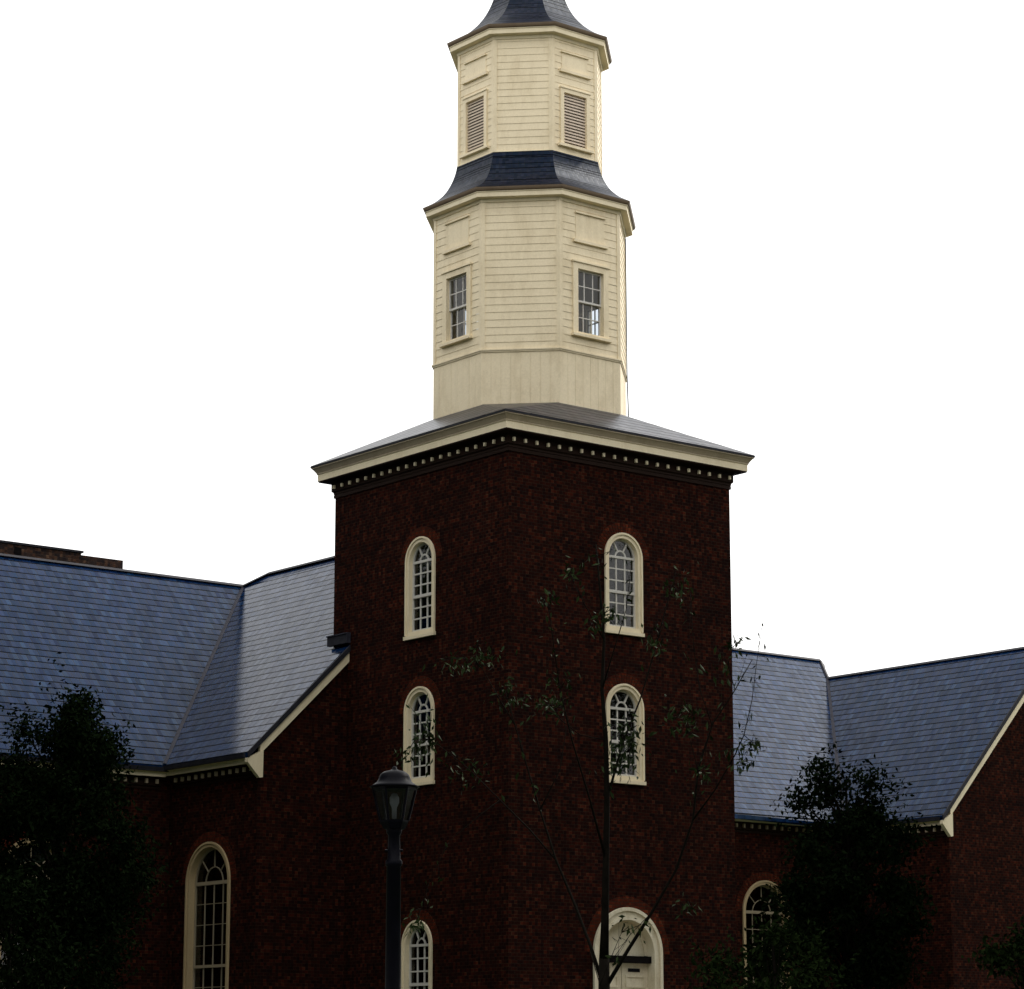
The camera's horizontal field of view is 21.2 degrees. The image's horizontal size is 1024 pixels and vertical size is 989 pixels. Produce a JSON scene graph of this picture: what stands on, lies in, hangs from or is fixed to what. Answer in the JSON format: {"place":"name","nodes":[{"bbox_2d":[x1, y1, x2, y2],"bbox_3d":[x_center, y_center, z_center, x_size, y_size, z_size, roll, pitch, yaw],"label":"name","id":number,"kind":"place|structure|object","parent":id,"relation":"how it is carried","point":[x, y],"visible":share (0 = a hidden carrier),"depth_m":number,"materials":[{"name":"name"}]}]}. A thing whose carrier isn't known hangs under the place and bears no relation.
{"place":"outdoors","nodes":[
{"label":"outdoors","id":0,"kind":"place"},
{"bbox_2d":[0,0,1023,676],"label":"sky","id":1,"kind":"structure","parent":0,"point":[217,236],"materials":[{"name":"white"}]},
{"bbox_3d":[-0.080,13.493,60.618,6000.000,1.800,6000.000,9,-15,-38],"label":"ground","id":2,"kind":"structure","parent":0,"visible":0},
{"bbox_2d":[0,652,178,988],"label":"evergreen tree","id":3,"kind":"object","parent":2,"relation":"on","point":[82,754],"visible":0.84,"depth_m":49.56,"materials":[{"name":"green plant"}]},
{"bbox_2d":[370,766,418,988],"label":"street lamp","id":4,"kind":"object","parent":2,"relation":"on","point":[394,789],"visible":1,"depth_m":25.82,"materials":[{"name":"black metal"}]},
{"bbox_2d":[0,0,1023,988],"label":"church","id":5,"kind":"structure","parent":2,"relation":"on","point":[270,717],"depth_m":66.94,"materials":[{"name":"brick"}]},
{"bbox_2d":[0,831,65,988],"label":"window","id":6,"kind":"structure","parent":5,"relation":"in","point":[27,841],"depth_m":65.82,"materials":[{"name":"beige paint"}]},
{"bbox_2d":[181,832,235,988],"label":"window","id":7,"kind":"structure","parent":5,"relation":"in","point":[197,853],"depth_m":66.91,"materials":[{"name":"beige paint"}]},
{"bbox_2d":[399,676,440,785],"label":"window","id":8,"kind":"structure","parent":5,"relation":"in","point":[420,686],"depth_m":65.17,"materials":[{"name":"beige paint"}]},
{"bbox_2d":[401,909,438,988],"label":"window","id":9,"kind":"structure","parent":5,"relation":"in","point":[406,943],"depth_m":64.09,"materials":[{"name":"beige paint"}]},
{"bbox_2d":[400,526,441,640],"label":"window","id":10,"kind":"structure","parent":5,"relation":"in","point":[418,538],"depth_m":65.87,"materials":[{"name":"beige paint"}]},
{"bbox_2d":[439,262,474,347],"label":"window","id":11,"kind":"structure","parent":5,"relation":"in","point":[448,276],"depth_m":68.13,"materials":[{"name":"beige paint"}]},
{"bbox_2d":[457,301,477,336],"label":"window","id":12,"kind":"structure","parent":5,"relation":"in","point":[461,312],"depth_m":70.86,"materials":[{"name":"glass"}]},
{"bbox_2d":[569,259,611,342],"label":"window","id":13,"kind":"structure","parent":5,"relation":"in","point":[584,267],"depth_m":67.73,"materials":[{"name":"beige paint"}]},
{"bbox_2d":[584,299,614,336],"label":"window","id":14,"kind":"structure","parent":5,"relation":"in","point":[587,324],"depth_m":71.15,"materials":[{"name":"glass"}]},
{"bbox_2d":[597,523,648,636],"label":"window","id":15,"kind":"structure","parent":5,"relation":"in","point":[629,540],"depth_m":65.39,"materials":[{"name":"beige paint"}]},
{"bbox_2d":[597,673,650,784],"bbox_3d":[2.607,5.518,64.577,1.669,2.610,0.270,9,-15,-38],"label":"window","id":16,"kind":"structure","parent":5,"relation":"in","point":[629,689],"depth_m":64.68,"materials":[{"name":"beige paint"}]},
{"bbox_2d":[584,896,668,988],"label":"entrance door","id":17,"kind":"structure","parent":5,"relation":"in","point":[642,968],"depth_m":63.78,"materials":[{"name":"paint"}]},
{"bbox_2d":[736,872,790,988],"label":"window","id":18,"kind":"structure","parent":5,"relation":"in","point":[763,880],"depth_m":80.49,"materials":[{"name":"beige paint"}]},
{"bbox_2d":[394,545,768,988],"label":"young tree","id":19,"kind":"object","parent":2,"relation":"on","point":[602,970],"visible":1,"depth_m":44.05,"materials":[{"name":"green plant"}]},
{"bbox_2d":[682,902,859,988],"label":"shrub","id":20,"kind":"object","parent":2,"relation":"on","point":[776,969],"visible":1,"depth_m":46.79,"materials":[{"name":"green plant"}]},
{"bbox_2d":[758,741,943,988],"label":"evergreen tree","id":21,"kind":"object","parent":2,"relation":"on","point":[858,829],"visible":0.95,"depth_m":48.55,"materials":[{"name":"green plant"}]},
{"bbox_2d":[961,915,1023,988],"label":"shrub","id":22,"kind":"object","parent":2,"relation":"on","point":[1004,959],"visible":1,"depth_m":45.77,"materials":[{"name":"green plant"}]}
]}

